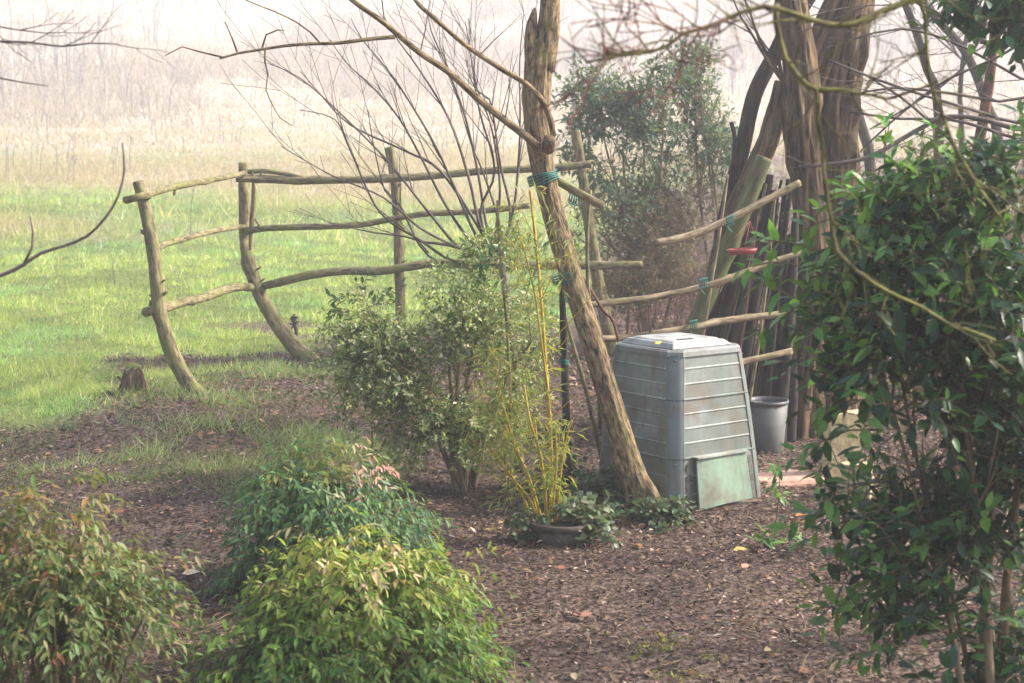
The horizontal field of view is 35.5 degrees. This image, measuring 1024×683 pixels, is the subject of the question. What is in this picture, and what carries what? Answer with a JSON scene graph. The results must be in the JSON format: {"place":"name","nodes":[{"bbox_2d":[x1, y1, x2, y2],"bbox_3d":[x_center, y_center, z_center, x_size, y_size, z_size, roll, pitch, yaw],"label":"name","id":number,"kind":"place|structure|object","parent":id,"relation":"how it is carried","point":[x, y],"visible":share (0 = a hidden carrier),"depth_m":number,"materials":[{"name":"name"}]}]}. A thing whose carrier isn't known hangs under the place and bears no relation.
{"place":"outdoors","nodes":[
{"label":"outdoors","id":0,"kind":"place"},
{"bbox_2d":[289,313,298,336],"bbox_3d":[-2.171,-0.137,15.954,0.096,0.283,0.088,5,9,37],"label":"knobbly stub","id":1,"kind":"object","parent":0,"point":[293,318],"visible":0.95,"depth_m":15.94,"materials":[{"name":"brown wood"}]},
{"bbox_2d":[0,0,1023,682],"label":"ground","id":2,"kind":"structure","parent":0,"point":[566,670],"depth_m":10.33,"materials":[{"name":"soil"}]},
{"bbox_2d":[0,0,174,276],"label":"bare tree","id":3,"kind":"object","parent":2,"relation":"on","point":[26,261],"visible":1,"depth_m":4.54,"materials":[{"name":"brown plant"}]},
{"bbox_2d":[0,467,220,682],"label":"garden shrub","id":4,"kind":"object","parent":2,"relation":"on","point":[76,599],"visible":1,"depth_m":5.30,"materials":[{"name":"green plant"}]},
{"bbox_2d":[117,363,149,394],"bbox_3d":[-2.712,0.283,11.493,0.256,0.264,0.217,-5,9,-37],"label":"mossy stump","id":5,"kind":"object","parent":2,"relation":"on","point":[133,375],"visible":0.75,"depth_m":11.43,"materials":[{"name":"brown wood"}]},
{"bbox_2d":[0,351,447,528],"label":"weed tufts","id":6,"kind":"object","parent":2,"relation":"on","point":[277,370],"visible":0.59,"depth_m":10.33,"materials":[{"name":"green plant"}]},
{"bbox_2d":[174,434,468,604],"bbox_3d":[-0.835,0.881,7.083,1.361,0.932,1.132,0,7,0],"label":"garden shrub","id":7,"kind":"object","parent":2,"relation":"on","point":[305,511],"visible":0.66,"depth_m":6.89,"materials":[{"name":"green plant"}]},
{"bbox_2d":[162,505,537,682],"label":"garden shrub","id":8,"kind":"object","parent":2,"relation":"on","point":[348,625],"visible":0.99,"depth_m":5.50,"materials":[{"name":"green plant"}]},
{"bbox_2d":[317,266,400,468],"bbox_3d":[-0.902,0.158,9.419,0.502,1.223,0.416,0,7,0],"label":"leafy sapling","id":9,"kind":"object","parent":2,"relation":"on","point":[334,311],"visible":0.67,"depth_m":9.33,"materials":[{"name":"green plant"}]},
{"bbox_2d":[217,0,537,472],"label":"bare fan tree","id":10,"kind":"object","parent":2,"relation":"on","point":[478,221],"visible":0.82,"depth_m":9.32,"materials":[{"name":"brown plant"}]},
{"bbox_2d":[123,130,642,396],"bbox_3d":[-1.472,-0.729,13.531,4.791,2.126,2.555,-6,9,-39],"label":"rustic fence","id":11,"kind":"object","parent":2,"relation":"on","point":[158,308],"visible":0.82,"depth_m":14.05,"materials":[{"name":"brown wood"}]},
{"bbox_2d":[165,0,660,515],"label":"leaning tree","id":12,"kind":"object","parent":2,"relation":"on","point":[537,134],"visible":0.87,"depth_m":8.32,"materials":[{"name":"brown plant"}]},
{"bbox_2d":[557,177,802,428],"bbox_3d":[0.818,-0.293,9.565,0.871,1.433,2.359,6,9,40],"label":"pole fence","id":13,"kind":"object","parent":12,"relation":"attached to","point":[590,199],"visible":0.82,"depth_m":9.91,"materials":[{"name":"brown wood"}]},
{"bbox_2d":[727,212,756,254],"bbox_3d":[1.408,-0.656,9.743,0.200,0.256,0.188,-2,7,-19],"label":"bird feeder","id":14,"kind":"object","parent":13,"relation":"hanging from","point":[742,251],"visible":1,"depth_m":9.71,"materials":[{"name":"red plastic"}]},
{"bbox_2d":[296,225,571,492],"bbox_3d":[-0.420,0.114,8.999,1.576,1.515,1.096,0,7,0],"label":"variegated shrub","id":15,"kind":"object","parent":2,"relation":"on","point":[373,358],"visible":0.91,"depth_m":8.85,"materials":[{"name":"green plant"}]},
{"bbox_2d":[455,220,548,482],"bbox_3d":[-0.074,0.066,9.087,0.420,1.519,0.484,6,9,43],"label":"leafy sapling","id":16,"kind":"object","parent":2,"relation":"on","point":[484,258],"visible":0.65,"depth_m":8.96,"materials":[{"name":"green plant"}]},
{"bbox_2d":[496,200,512,506],"bbox_3d":[-0.038,0.093,8.473,0.092,1.678,0.022,0,7,0],"label":"garden stake","id":17,"kind":"object","parent":2,"relation":"on","point":[505,312],"visible":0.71,"depth_m":8.45,"materials":[{"name":"brown wood"}]},
{"bbox_2d":[0,46,1016,233],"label":"dead weed stalks","id":18,"kind":"object","parent":2,"relation":"on","point":[113,163],"visible":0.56,"depth_m":71.65,"materials":[{"name":"beige plant"}]},
{"bbox_2d":[0,141,1022,442],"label":"meadow grass","id":19,"kind":"structure","parent":2,"relation":"on","point":[40,391],"depth_m":20.77,"materials":[{"name":"green plant"}]},
{"bbox_2d":[0,344,1022,682],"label":"dead leaf litter","id":20,"kind":"object","parent":2,"relation":"on","point":[574,676],"visible":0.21,"depth_m":9.97,"materials":[{"name":"brown plant"}]},
{"bbox_2d":[0,0,1023,133],"bbox_3d":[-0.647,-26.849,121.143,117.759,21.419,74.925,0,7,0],"label":"thicket","id":21,"kind":"object","parent":2,"relation":"on","point":[733,72],"visible":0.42,"depth_m":107.90,"materials":[{"name":"brown plant"}]},
{"bbox_2d":[0,0,1023,251],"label":"dry grass","id":22,"kind":"structure","parent":2,"relation":"on","point":[22,172],"depth_m":61.28,"materials":[{"name":"beige plant"}]},
{"bbox_2d":[0,349,1023,682],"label":"wood chip litter","id":23,"kind":"object","parent":2,"relation":"on","point":[526,557],"visible":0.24,"depth_m":7.79,"materials":[{"name":"brown wood"}]},
{"bbox_2d":[182,569,199,574],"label":"fallen leaf","id":24,"kind":"object","parent":23,"relation":"on","point":[192,571],"visible":0.86,"depth_m":7.13,"materials":[{"name":"grey plant"}]},
{"bbox_2d":[580,611,591,616],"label":"fallen leaf","id":25,"kind":"object","parent":23,"relation":"on","point":[585,613],"visible":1,"depth_m":6.47,"materials":[{"name":"pink plant"}]},
{"bbox_2d":[734,547,745,550],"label":"fallen leaf","id":26,"kind":"object","parent":23,"relation":"on","point":[739,548],"visible":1,"depth_m":7.56,"materials":[{"name":"yellow plant"}]},
{"bbox_2d":[527,512,598,546],"bbox_3d":[0.253,0.963,7.920,0.360,0.170,0.360,0,7,0],"label":"clay pot","id":27,"kind":"object","parent":2,"relation":"on","point":[566,533],"visible":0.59,"depth_m":7.78,"materials":[{"name":"ceramic"}]},
{"bbox_2d":[449,180,599,531],"bbox_3d":[0.070,0.111,7.762,0.574,1.795,0.634,-6,9,-43],"label":"yellow bamboo","id":28,"kind":"object","parent":27,"relation":"in","point":[552,480],"visible":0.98,"depth_m":7.81,"materials":[{"name":"plant"}]},
{"bbox_2d":[496,490,623,551],"bbox_3d":[0.248,0.876,7.883,0.645,0.294,0.410,1,7,11],"label":"potted ivy","id":29,"kind":"object","parent":27,"relation":"in","point":[592,514],"visible":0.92,"depth_m":7.83,"materials":[{"name":"green plant"}]},
{"bbox_2d":[559,279,570,493],"bbox_3d":[0.290,0.253,8.693,0.075,1.309,0.048,0,7,0],"label":"garden stake","id":30,"kind":"object","parent":2,"relation":"on","point":[565,372],"visible":0.59,"depth_m":8.67,"materials":[{"name":"black metal"}]},
{"bbox_2d":[559,297,568,364],"bbox_3d":[0.284,-0.056,8.655,0.062,0.373,0.056,0,7,0],"label":"green tie","id":31,"kind":"object","parent":30,"relation":"attached to","point":[560,362],"visible":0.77,"depth_m":8.65,"materials":[{"name":"green plastic"}]},
{"bbox_2d":[566,315,600,459],"bbox_3d":[0.414,0.318,9.004,0.303,1.117,0.028,0,7,0],"label":"garden stake","id":32,"kind":"object","parent":2,"relation":"on","point":[592,418],"visible":0.59,"depth_m":8.99,"materials":[{"name":"brown wood"}]},
{"bbox_2d":[585,395,602,433],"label":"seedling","id":33,"kind":"object","parent":2,"relation":"on","point":[595,408],"visible":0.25,"depth_m":10.72,"materials":[{"name":"green plant"}]},
{"bbox_2d":[583,275,619,342],"bbox_3d":[0.520,0.117,9.384,0.422,1.424,0.026,0,7,0],"label":"garden stake","id":34,"kind":"object","parent":2,"relation":"on","point":[607,315],"visible":0.26,"depth_m":9.34,"materials":[{"name":"brown wood"}]},
{"bbox_2d":[519,446,705,533],"bbox_3d":[0.497,0.761,8.690,0.767,0.343,1.517,-1,7,-12],"label":"ivy patch","id":35,"kind":"object","parent":2,"relation":"on","point":[662,511],"visible":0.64,"depth_m":8.34,"materials":[{"name":"green plant"}]},
{"bbox_2d":[550,40,698,333],"bbox_3d":[1.018,-1.356,14.997,1.514,2.949,1.365,0,7,0],"label":"laurel shrub","id":36,"kind":"object","parent":2,"relation":"on","point":[628,119],"visible":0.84,"depth_m":14.74,"materials":[{"name":"green plant"}]},
{"bbox_2d":[547,144,724,332],"bbox_3d":[1.309,-0.939,15.068,1.943,2.112,2.034,0,7,0],"label":"scrub bush","id":37,"kind":"object","parent":2,"relation":"on","point":[635,284],"visible":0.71,"depth_m":14.90,"materials":[{"name":"brown plant"}]},
{"bbox_2d":[597,332,760,510],"bbox_3d":[0.942,0.433,8.865,0.697,0.944,0.745,-5,9,-37],"label":"compost bin","id":38,"kind":"object","parent":2,"relation":"on","point":[685,398],"visible":0.88,"depth_m":8.62,"materials":[{"name":"plastic"}]},
{"bbox_2d":[605,626,783,682],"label":"moss patch","id":39,"kind":"object","parent":2,"relation":"on","point":[660,644],"visible":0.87,"depth_m":6.08,"materials":[{"name":"green plant"}]},
{"bbox_2d":[646,24,751,266],"bbox_3d":[1.811,-1.486,15.340,1.175,3.108,1.043,0,7,0],"label":"laurel shrub","id":40,"kind":"object","parent":2,"relation":"on","point":[701,129],"visible":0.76,"depth_m":15.22,"materials":[{"name":"green plant"}]},
{"bbox_2d":[705,306,713,335],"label":"leaning pole","id":41,"kind":"object","parent":2,"relation":"on","point":[710,315],"visible":0.02,"depth_m":10.60,"materials":[{"name":"brown wood"}]},
{"bbox_2d":[706,290,721,335],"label":"leaning pole","id":42,"kind":"object","parent":2,"relation":"on","point":[714,313],"visible":0.1,"depth_m":10.59,"materials":[{"name":"brown wood"}]},
{"bbox_2d":[701,174,728,334],"bbox_3d":[1.221,-0.168,10.166,0.419,1.778,0.042,-5,9,-37],"label":"leaning stick","id":43,"kind":"object","parent":2,"relation":"on","point":[714,263],"visible":0.54,"depth_m":10.18,"materials":[{"name":"brown wood"}]},
{"bbox_2d":[712,260,733,336],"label":"leaning pole","id":44,"kind":"object","parent":2,"relation":"on","point":[720,307],"visible":0.16,"depth_m":10.59,"materials":[{"name":"brown wood"}]},
{"bbox_2d":[686,155,771,334],"bbox_3d":[1.302,-0.415,10.355,0.740,1.579,0.137,-1,7,-4],"label":"cut log","id":45,"kind":"object","parent":2,"relation":"on","point":[754,182],"visible":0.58,"depth_m":10.28,"materials":[{"name":"green wood"}]},
{"bbox_2d":[718,226,746,337],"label":"leaning pole","id":46,"kind":"object","parent":2,"relation":"on","point":[734,266],"visible":0.08,"depth_m":10.61,"materials":[{"name":"brown wood"}]},
{"bbox_2d":[718,221,748,330],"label":"leaning pole","id":47,"kind":"object","parent":2,"relation":"on","point":[727,291],"depth_m":10.80,"materials":[{"name":"brown wood"}]},
{"bbox_2d":[719,209,756,339],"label":"leaning pole","id":48,"kind":"object","parent":2,"relation":"on","point":[730,307],"visible":0.37,"depth_m":10.36,"materials":[{"name":"brown wood"}]},
{"bbox_2d":[705,0,782,335],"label":"snapped tree","id":49,"kind":"object","parent":2,"relation":"on","point":[767,141],"visible":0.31,"depth_m":10.57,"materials":[{"name":"brown plant"}]},
{"bbox_2d":[728,188,761,341],"bbox_3d":[1.467,-0.189,10.641,0.490,1.716,0.062,-5,8,-33],"label":"leaning pole","id":50,"kind":"object","parent":2,"relation":"on","point":[758,198],"visible":0.06,"depth_m":10.62,"materials":[{"name":"brown wood"}]},
{"bbox_2d":[726,184,767,340],"bbox_3d":[1.434,-0.169,10.435,0.530,1.708,0.039,-4,8,-30],"label":"leaning pole","id":51,"kind":"object","parent":2,"relation":"on","point":[752,234],"visible":0.35,"depth_m":10.44,"materials":[{"name":"brown wood"}]},
{"bbox_2d":[739,216,757,348],"bbox_3d":[1.452,-0.038,10.188,0.034,1.514,0.367,7,10,44],"label":"leaning stick","id":52,"kind":"object","parent":2,"relation":"on","point":[746,304],"visible":0.39,"depth_m":10.20,"materials":[{"name":"brown wood"}]},
{"bbox_2d":[734,183,765,315],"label":"leaning pole","id":53,"kind":"object","parent":2,"relation":"on","point":[750,255],"visible":0.11,"depth_m":10.62,"materials":[{"name":"brown wood"}]},
{"bbox_2d":[738,210,765,351],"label":"leaning pole","id":54,"kind":"object","parent":2,"relation":"on","point":[749,300],"visible":0.06,"depth_m":10.50,"materials":[{"name":"brown wood"}]},
{"bbox_2d":[729,199,776,343],"bbox_3d":[1.500,-0.125,10.377,0.511,1.651,0.081,-5,8,-34],"label":"leaning pole","id":55,"kind":"object","parent":2,"relation":"on","point":[735,332],"visible":0.34,"depth_m":10.34,"materials":[{"name":"brown wood"}]},
{"bbox_2d":[746,206,765,266],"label":"leaning pole","id":56,"kind":"object","parent":2,"relation":"on","point":[761,217],"visible":0.16,"depth_m":10.59,"materials":[{"name":"brown wood"}]},
{"bbox_2d":[742,189,773,379],"bbox_3d":[1.539,-0.135,10.341,0.455,1.682,0.071,-6,9,-39],"label":"leaning pole","id":57,"kind":"object","parent":2,"relation":"on","point":[747,347],"visible":0.39,"depth_m":10.34,"materials":[{"name":"brown wood"}]},
{"bbox_2d":[748,188,776,400],"bbox_3d":[1.572,-0.122,10.174,0.042,1.690,0.364,7,9,44],"label":"leaning stick","id":58,"kind":"object","parent":2,"relation":"on","point":[760,330],"visible":0.41,"depth_m":10.17,"materials":[{"name":"brown wood"}]},
{"bbox_2d":[746,202,779,385],"bbox_3d":[1.624,-0.130,10.673,0.426,1.597,0.057,-6,9,-41],"label":"leaning pole","id":59,"kind":"object","parent":2,"relation":"on","point":[748,375],"visible":0.19,"depth_m":10.65,"materials":[{"name":"brown wood"}]},
{"bbox_2d":[713,0,814,242],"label":"curved tree","id":60,"kind":"object","parent":2,"relation":"on","point":[742,138],"visible":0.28,"depth_m":10.79,"materials":[{"name":"brown plant"}]},
{"bbox_2d":[759,476,769,485],"bbox_3d":[1.400,0.807,9.160,0.129,0.053,0.108,-5,8,-34],"label":"terracotta shard","id":61,"kind":"object","parent":2,"relation":"on","point":[761,478],"visible":0.25,"depth_m":9.15,"materials":[{"name":"ceramic"}]},
{"bbox_2d":[747,219,783,394],"bbox_3d":[1.612,-0.045,10.377,0.419,1.482,0.034,-6,9,-39],"label":"leaning pole","id":62,"kind":"object","parent":2,"relation":"on","point":[772,275],"visible":0.36,"depth_m":10.37,"materials":[{"name":"brown wood"}]},
{"bbox_2d":[744,522,786,548],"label":"seedling","id":63,"kind":"object","parent":2,"relation":"on","point":[770,542],"visible":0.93,"depth_m":7.76,"materials":[{"name":"green plant"}]},
{"bbox_2d":[760,174,773,214],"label":"leaning pole","id":64,"kind":"object","parent":2,"relation":"on","point":[769,179],"visible":0.09,"depth_m":10.86,"materials":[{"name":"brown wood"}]},
{"bbox_2d":[752,215,784,396],"bbox_3d":[1.659,-0.069,10.523,0.389,1.511,0.035,-6,9,-41],"label":"leaning pole","id":65,"kind":"object","parent":2,"relation":"on","point":[760,353],"visible":0.35,"depth_m":10.51,"materials":[{"name":"brown wood"}]},
{"bbox_2d":[759,242,777,395],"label":"leaning pole","id":66,"kind":"object","parent":2,"relation":"on","point":[761,389],"visible":0.11,"depth_m":10.62,"materials":[{"name":"brown wood"}]},
{"bbox_2d":[759,207,777,393],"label":"leaning pole","id":67,"kind":"object","parent":2,"relation":"on","point":[773,243],"visible":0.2,"depth_m":10.65,"materials":[{"name":"brown wood"}]},
{"bbox_2d":[749,396,788,453],"bbox_3d":[1.619,0.537,10.186,0.278,0.337,0.278,0,7,0],"label":"garden tub","id":68,"kind":"object","parent":2,"relation":"on","point":[769,415],"visible":0.81,"depth_m":10.08,"materials":[{"name":"grey plastic"}]},
{"bbox_2d":[756,180,782,323],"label":"leaning pole","id":69,"kind":"object","parent":2,"relation":"on","point":[779,187],"visible":0.15,"depth_m":10.60,"materials":[{"name":"brown wood"}]},
{"bbox_2d":[755,199,788,396],"bbox_3d":[1.691,-0.125,10.575,0.382,1.616,0.036,-7,9,-43],"label":"leaning pole","id":70,"kind":"object","parent":2,"relation":"on","point":[762,362],"visible":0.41,"depth_m":10.55,"materials":[{"name":"brown wood"}]},
{"bbox_2d":[767,215,778,259],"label":"leaning pole","id":71,"kind":"object","parent":2,"relation":"on","point":[776,221],"visible":0.1,"depth_m":10.60,"materials":[{"name":"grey wood"}]},
{"bbox_2d":[526,0,1023,374],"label":"lichen tree","id":72,"kind":"object","parent":2,"relation":"on","point":[609,52],"visible":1,"depth_m":3.40,"materials":[{"name":"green plant"}]},
{"bbox_2d":[760,458,790,521],"bbox_3d":[1.332,0.772,8.057,0.160,0.409,0.179,0,7,0],"label":"seedling","id":73,"kind":"object","parent":2,"relation":"on","point":[774,488],"visible":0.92,"depth_m":8.04,"materials":[{"name":"green plant"}]},
{"bbox_2d":[767,244,784,395],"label":"leaning pole","id":74,"kind":"object","parent":2,"relation":"on","point":[774,340],"visible":0.46,"depth_m":10.42,"materials":[{"name":"brown wood"}]},
{"bbox_2d":[529,170,1023,408],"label":"bramble undergrowth","id":75,"kind":"object","parent":2,"relation":"on","point":[678,322],"visible":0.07,"depth_m":15.41,"materials":[{"name":"brown plant"}]},
{"bbox_2d":[763,234,790,395],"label":"leaning pole","id":76,"kind":"object","parent":2,"relation":"on","point":[766,373],"visible":0.42,"depth_m":10.47,"materials":[{"name":"brown wood"}]},
{"bbox_2d":[767,265,788,393],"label":"leaning pole","id":77,"kind":"object","parent":2,"relation":"on","point":[779,331],"visible":0.09,"depth_m":10.73,"materials":[{"name":"brown wood"}]},
{"bbox_2d":[768,244,789,396],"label":"leaning pole","id":78,"kind":"object","parent":2,"relation":"on","point":[781,294],"visible":0.21,"depth_m":10.63,"materials":[{"name":"brown wood"}]},
{"bbox_2d":[776,212,783,367],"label":"leaning pole","id":79,"kind":"object","parent":2,"relation":"on","point":[778,275],"visible":0.18,"depth_m":10.71,"materials":[{"name":"brown wood"}]},
{"bbox_2d":[778,195,783,225],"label":"leaning pole","id":80,"kind":"object","parent":2,"relation":"on","point":[781,207],"visible":0.16,"depth_m":10.78,"materials":[{"name":"brown wood"}]},
{"bbox_2d":[775,192,791,292],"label":"leaning pole","id":81,"kind":"object","parent":2,"relation":"on","point":[785,231],"visible":0.12,"depth_m":10.77,"materials":[{"name":"brown wood"}]},
{"bbox_2d":[778,179,789,232],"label":"leaning pole","id":82,"kind":"object","parent":2,"relation":"on","point":[785,197],"visible":0.16,"depth_m":10.74,"materials":[{"name":"wood"}]},
{"bbox_2d":[772,262,798,396],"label":"leaning pole","id":83,"kind":"object","parent":2,"relation":"on","point":[777,384],"visible":0.14,"depth_m":10.54,"materials":[{"name":"brown wood"}]},
{"bbox_2d":[549,145,1023,432],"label":"bank leaf litter","id":84,"kind":"object","parent":2,"relation":"on","point":[702,256],"visible":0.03,"depth_m":24.89,"materials":[{"name":"brown plant"}]},
{"bbox_2d":[780,213,798,398],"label":"leaning pole","id":85,"kind":"object","parent":2,"relation":"on","point":[786,377],"visible":0.48,"depth_m":10.39,"materials":[{"name":"brown wood"}]},
{"bbox_2d":[783,224,799,442],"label":"leaning pole","id":86,"kind":"object","parent":2,"relation":"on","point":[785,439],"visible":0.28,"depth_m":10.48,"materials":[{"name":"brown wood"}]},
{"bbox_2d":[758,470,825,487],"bbox_3d":[1.606,0.805,9.262,0.445,0.064,0.317,-2,7,-14],"label":"paving slab","id":87,"kind":"object","parent":2,"relation":"on","point":[790,479],"depth_m":9.14,"materials":[{"name":"stone"}]},
{"bbox_2d":[787,218,797,441],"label":"leaning pole","id":88,"kind":"object","parent":2,"relation":"on","point":[792,422],"visible":0.32,"depth_m":10.52,"materials":[{"name":"brown wood"}]},
{"bbox_2d":[783,529,811,551],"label":"seedling","id":89,"kind":"object","parent":2,"relation":"on","point":[793,545],"visible":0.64,"depth_m":7.67,"materials":[{"name":"green plant"}]},
{"bbox_2d":[798,380,800,399],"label":"leaning pole","id":90,"kind":"object","parent":2,"relation":"on","point":[799,385],"visible":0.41,"depth_m":10.62,"materials":[{"name":"brown wood"}]},
{"bbox_2d":[774,0,830,440],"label":"furrowed tree","id":91,"kind":"object","parent":2,"relation":"on","point":[802,144],"visible":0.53,"depth_m":10.46,"materials":[{"name":"brown plant"}]},
{"bbox_2d":[793,0,874,411],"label":"furrowed tree","id":92,"kind":"object","parent":2,"relation":"on","point":[855,52],"visible":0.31,"depth_m":10.85,"materials":[{"name":"brown plant"}]},
{"bbox_2d":[821,409,863,477],"bbox_3d":[1.929,0.617,9.341,0.224,0.444,0.152,-1,7,-11],"label":"stone block","id":93,"kind":"object","parent":2,"relation":"on","point":[840,443],"depth_m":9.27,"materials":[{"name":"stone"}]},
{"bbox_2d":[809,0,875,325],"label":"bare tree","id":94,"kind":"object","parent":2,"relation":"on","point":[864,136],"visible":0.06,"depth_m":15.86,"materials":[{"name":"brown plant"}]},
{"bbox_2d":[840,461,873,498],"bbox_3d":[1.908,0.769,8.855,0.182,0.210,0.130,2,7,17],"label":"stone block","id":95,"kind":"object","parent":2,"relation":"on","point":[846,463],"depth_m":8.81,"materials":[{"name":"stone"}]},
{"bbox_2d":[732,98,1023,682],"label":"glossy shrub","id":96,"kind":"object","parent":2,"relation":"on","point":[946,522],"visible":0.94,"depth_m":4.99,"materials":[{"name":"green plant"}]},
{"bbox_2d":[793,0,1005,478],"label":"bare tree","id":97,"kind":"object","parent":2,"relation":"on","point":[988,86],"visible":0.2,"depth_m":8.38,"materials":[{"name":"brown plant"}]},
{"bbox_2d":[779,5,1023,242],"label":"arching shrub","id":98,"kind":"object","parent":2,"relation":"on","point":[955,117],"visible":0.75,"depth_m":7.54,"materials":[{"name":"brown plant"}]},
{"bbox_2d":[902,4,943,285],"bbox_3d":[4.023,-2.716,14.872,2.539,5.453,1.413,2,7,16],"label":"bare tree","id":99,"kind":"object","parent":2,"relation":"on","point":[918,35],"visible":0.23,"depth_m":14.78,"materials":[{"name":"brown plant"}]},
{"bbox_2d":[878,0,988,215],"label":"bare tree","id":100,"kind":"object","parent":2,"relation":"on","point":[961,76],"visible":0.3,"depth_m":16.81,"materials":[{"name":"brown plant"}]},
{"bbox_2d":[856,112,1023,350],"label":"scrub bush","id":101,"kind":"object","parent":2,"relation":"on","point":[1021,177],"visible":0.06,"depth_m":13.52,"materials":[{"name":"green plant"}]},
{"bbox_2d":[923,0,1002,276],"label":"bare tree","id":102,"kind":"object","parent":2,"relation":"on","point":[962,51],"visible":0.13,"depth_m":14.75,"materials":[{"name":"brown plant"}]},
{"bbox_2d":[906,0,1023,82],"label":"ivy clad tree","id":103,"kind":"object","parent":2,"relation":"on","point":[1013,37],"visible":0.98,"depth_m":6.09,"materials":[{"name":"green plant"}]}
]}

